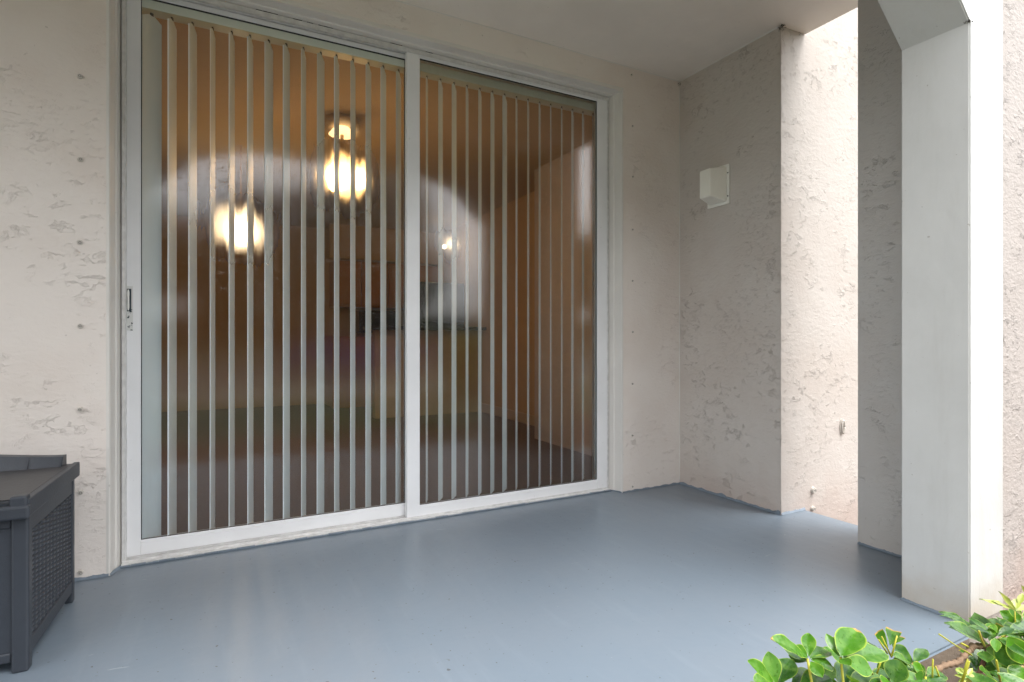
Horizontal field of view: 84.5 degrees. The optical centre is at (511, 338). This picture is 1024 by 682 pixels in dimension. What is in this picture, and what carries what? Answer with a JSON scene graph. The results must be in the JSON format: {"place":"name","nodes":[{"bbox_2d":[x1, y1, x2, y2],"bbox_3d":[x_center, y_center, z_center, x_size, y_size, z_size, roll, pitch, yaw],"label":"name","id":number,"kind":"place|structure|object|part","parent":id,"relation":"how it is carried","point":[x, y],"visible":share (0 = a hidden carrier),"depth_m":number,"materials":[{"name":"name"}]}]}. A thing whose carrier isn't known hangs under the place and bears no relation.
{"place":"outdoors","nodes":[
{"label":"outdoors","id":0,"kind":"place"},
{"bbox_2d":[156,18,591,232],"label":"room ceiling","id":1,"kind":"structure","parent":0,"point":[221,121],"depth_m":4.24,"materials":[{"name":"white paint"}]},
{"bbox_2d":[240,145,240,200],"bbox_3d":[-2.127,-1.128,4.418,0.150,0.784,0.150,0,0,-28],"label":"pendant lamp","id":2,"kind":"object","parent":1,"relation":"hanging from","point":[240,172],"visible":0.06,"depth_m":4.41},
{"bbox_2d":[325,113,359,146],"bbox_3d":[-1.173,-1.278,3.916,0.279,0.483,0.278,0,0,-28],"label":"ceiling light","id":3,"kind":"object","parent":1,"relation":"attached to","point":[344,126],"visible":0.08,"depth_m":3.85,"materials":[{"name":"white glass"}]},
{"bbox_2d":[161,404,591,534],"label":"room floor","id":4,"kind":"structure","parent":0,"point":[221,468],"depth_m":4.12,"materials":[{"name":"brown wood"}]},
{"bbox_2d":[324,336,372,407],"bbox_3d":[-1.767,0.433,7.879,1.550,0.927,0.620,0,0,-28],"label":"base cabinet","id":5,"kind":"object","parent":4,"relation":"on","point":[344,371],"visible":0.42,"depth_m":7.38,"materials":[{"name":"brown wood"}]},
{"bbox_2d":[355,310,395,332],"bbox_3d":[-1.829,-0.225,7.622,0.560,0.290,0.415,0,0,-28],"label":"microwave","id":6,"kind":"object","parent":5,"relation":"on","point":[360,319],"visible":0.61,"depth_m":7.41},
{"bbox_3d":[-1.797,-0.225,7.413,0.380,0.230,0.014,0,0,-28],"label":"microwave door","id":7,"kind":"part","parent":6,"relation":"part of","materials":[{"name":"black glass"}]},
{"bbox_2d":[363,326,485,418],"bbox_3d":[-1.014,0.379,6.648,1.390,1.037,0.400,0,0,-28],"label":"kitchen counter","id":8,"kind":"object","parent":4,"relation":"on","point":[433,370],"visible":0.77,"depth_m":6.63,"materials":[{"name":"laminate"}]},
{"bbox_2d":[420,282,463,326],"bbox_3d":[-1.012,0.080,7.468,0.600,1.600,0.652,0,0,-28],"label":"refrigerator","id":9,"kind":"object","parent":4,"relation":"on","point":[433,304],"visible":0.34,"depth_m":7.23,"materials":[{"name":"grey metal"}]},
{"bbox_3d":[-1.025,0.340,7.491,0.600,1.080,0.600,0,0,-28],"label":"fridge door","id":10,"kind":"part","parent":9,"relation":"part of","materials":[{"name":"silver metal"}]},
{"bbox_3d":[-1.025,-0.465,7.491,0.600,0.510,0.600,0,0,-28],"label":"freezer door","id":11,"kind":"part","parent":9,"relation":"part of","materials":[{"name":"silver metal"}]},
{"bbox_2d":[481,403,534,425],"bbox_3d":[-2.034,0.844,5.146,4.620,0.107,5.200,0,0,-28],"label":"baseboard","id":12,"kind":"object","parent":4,"relation":"on","point":[521,416],"visible":0.11,"depth_m":6.22,"materials":[{"name":"wood"}]},
{"bbox_2d":[161,191,593,478],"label":"room walls","id":13,"kind":"structure","parent":0,"point":[221,326],"depth_m":7.14,"materials":[{"name":"white paint"}]},
{"bbox_2d":[329,260,437,309],"bbox_3d":[-1.797,-0.740,7.999,1.470,0.620,0.360,0,0,-28],"label":"kitchen cabinet","id":14,"kind":"object","parent":13,"relation":"attached to","point":[344,284],"visible":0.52,"depth_m":7.74,"materials":[{"name":"brown wood"}]},
{"bbox_3d":[-2.208,-0.740,7.589,0.320,0.560,0.019,0,0,-28],"label":"cabinet door","id":15,"kind":"part","parent":14,"relation":"part of","materials":[{"name":"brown wood"}]},
{"bbox_3d":[-1.881,-0.740,7.762,0.320,0.560,0.019,0,0,-28],"label":"cabinet door","id":16,"kind":"part","parent":14,"relation":"part of","materials":[{"name":"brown wood"}]},
{"bbox_3d":[-1.554,-0.740,7.935,0.320,0.560,0.019,0,0,-28],"label":"cabinet door","id":17,"kind":"part","parent":14,"relation":"part of","materials":[{"name":"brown wood"}]},
{"bbox_3d":[-1.227,-0.740,8.108,0.320,0.560,0.019,0,0,-28],"label":"cabinet door","id":18,"kind":"part","parent":14,"relation":"part of","materials":[{"name":"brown wood"}]},
{"bbox_2d":[329,223,437,264],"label":"kitchen soffit","id":19,"kind":"structure","parent":13,"relation":"attached to","point":[344,242],"depth_m":7.71,"materials":[{"name":"white paint"}]},
{"bbox_2d":[0,484,968,681],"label":"patio floor","id":20,"kind":"structure","parent":0,"point":[677,583],"depth_m":1.92,"materials":[{"name":"grey paint"}]},
{"bbox_2d":[0,454,79,672],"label":"storage bench","id":21,"kind":"object","parent":20,"relation":"on","point":[36,542],"visible":1,"depth_m":1.62,"materials":[{"name":"grey plastic"}]},
{"bbox_2d":[74,573,108,581],"bbox_3d":[-2.301,0.890,1.727,1.749,0.018,0.011,0,0,-28],"label":"floor paint edge","id":22,"kind":"object","parent":20,"relation":"on","point":[90,577],"visible":0.35,"depth_m":2.11,"materials":[{"name":"grey paint"}]},
{"bbox_2d":[110,565,120,574],"bbox_3d":[-1.531,0.895,2.179,0.011,0.008,0.080,0,0,-7],"label":"floor paint edge","id":23,"kind":"object","parent":20,"relation":"on","point":[115,570],"visible":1,"depth_m":2.18,"materials":[{"name":"grey paint"}]},
{"bbox_2d":[0,0,678,577],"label":"stucco wall","id":24,"kind":"structure","parent":20,"relation":"on","point":[60,226],"depth_m":2.13,"materials":[{"name":"paint"}]},
{"bbox_2d":[120,0,611,567],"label":"sliding door","id":25,"kind":"structure","parent":24,"relation":"attached to","point":[238,228],"depth_m":2.67,"materials":[{"name":"grey metal"}]},
{"bbox_2d":[127,0,404,556],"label":"door panel","id":26,"kind":"structure","parent":25,"relation":"in","point":[362,185],"depth_m":2.43,"materials":[{"name":"white metal"}]},
{"bbox_2d":[405,52,606,517],"bbox_3d":[0.018,-0.268,3.089,1.233,2.312,0.034,0,0,-28],"label":"door panel","id":27,"kind":"structure","parent":25,"relation":"in","point":[413,507],"depth_m":2.90,"materials":[{"name":"white metal"}]},
{"bbox_2d":[142,0,593,537],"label":"vertical blind","id":28,"kind":"object","parent":24,"relation":"attached to","point":[152,11],"visible":0.85,"depth_m":2.61,"materials":[{"name":"beige plastic"}]},
{"bbox_2d":[623,483,678,492],"bbox_3d":[0.843,0.893,3.392,0.449,0.012,0.011,0,0,-28],"label":"floor paint edge","id":29,"kind":"object","parent":20,"relation":"on","point":[650,487],"visible":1,"depth_m":3.38,"materials":[{"name":"grey paint"}]},
{"bbox_2d":[679,482,779,514],"bbox_3d":[1.202,0.888,3.186,0.011,0.022,0.707,0,0,-28],"label":"floor paint edge","id":30,"kind":"object","parent":20,"relation":"on","point":[777,512],"visible":1,"depth_m":3.15,"materials":[{"name":"grey paint"}]},
{"bbox_2d":[781,507,805,514],"bbox_3d":[1.456,0.892,2.916,0.188,0.014,0.011,0,0,-28],"label":"floor paint edge","id":31,"kind":"object","parent":20,"relation":"on","point":[793,511],"visible":1,"depth_m":2.92,"materials":[{"name":"grey paint"}]},
{"bbox_2d":[857,542,901,557],"bbox_3d":[1.607,0.888,2.304,0.011,0.022,0.384,0,0,-28],"label":"floor paint edge","id":32,"kind":"object","parent":20,"relation":"on","point":[882,550],"visible":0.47,"depth_m":2.38,"materials":[{"name":"grey paint"}]},
{"bbox_2d":[900,597,948,617],"bbox_3d":[1.388,0.894,1.857,0.011,0.009,0.201,0,0,-28],"label":"floor paint edge","id":33,"kind":"object","parent":20,"relation":"on","point":[919,605],"visible":0.61,"depth_m":1.89,"materials":[{"name":"grey paint"}]},
{"bbox_2d":[878,0,1002,671],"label":"porch arch","id":34,"kind":"structure","parent":20,"relation":"on","point":[952,310],"depth_m":1.84,"materials":[{"name":"white paint"}]},
{"bbox_2d":[858,0,1023,636],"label":"stucco pier","id":35,"kind":"structure","parent":20,"relation":"on","point":[879,288],"depth_m":2.35,"materials":[{"name":"paint"}]},
{"bbox_2d":[399,0,857,80],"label":"ceiling","id":36,"kind":"structure","parent":0,"point":[678,40],"depth_m":2.85,"materials":[{"name":"paint"}]},
{"bbox_2d":[394,0,780,481],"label":"ceiling sealant line","id":37,"kind":"object","parent":36,"relation":"attached to","point":[679,152],"visible":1,"depth_m":3.42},
{"label":"ground","id":38,"kind":"structure","parent":0,"visible":0},
{"bbox_2d":[535,7,857,524],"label":"stucco wall","id":39,"kind":"structure","parent":38,"relation":"on","point":[769,336],"depth_m":3.10,"materials":[{"name":"white paint"}]},
{"bbox_2d":[700,164,729,208],"bbox_3d":[1.131,-0.869,3.198,0.122,0.224,0.156,0,0,-28],"label":"wall lamp","id":40,"kind":"object","parent":39,"relation":"attached to","point":[715,187],"visible":1,"depth_m":3.15,"materials":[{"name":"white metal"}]},
{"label":"planting bed","id":41,"kind":"structure","parent":0,"visible":0},
{"bbox_2d":[748,627,1023,681],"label":"umbrella shrub","id":42,"kind":"object","parent":41,"relation":"on","point":[852,651],"visible":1,"depth_m":1.07,"materials":[{"name":"green plant"}]},
{"bbox_2d":[925,585,1023,681],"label":"umbrella shrub","id":43,"kind":"object","parent":41,"relation":"on","point":[1003,653],"visible":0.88,"depth_m":1.40,"materials":[{"name":"green plant"}]}
]}

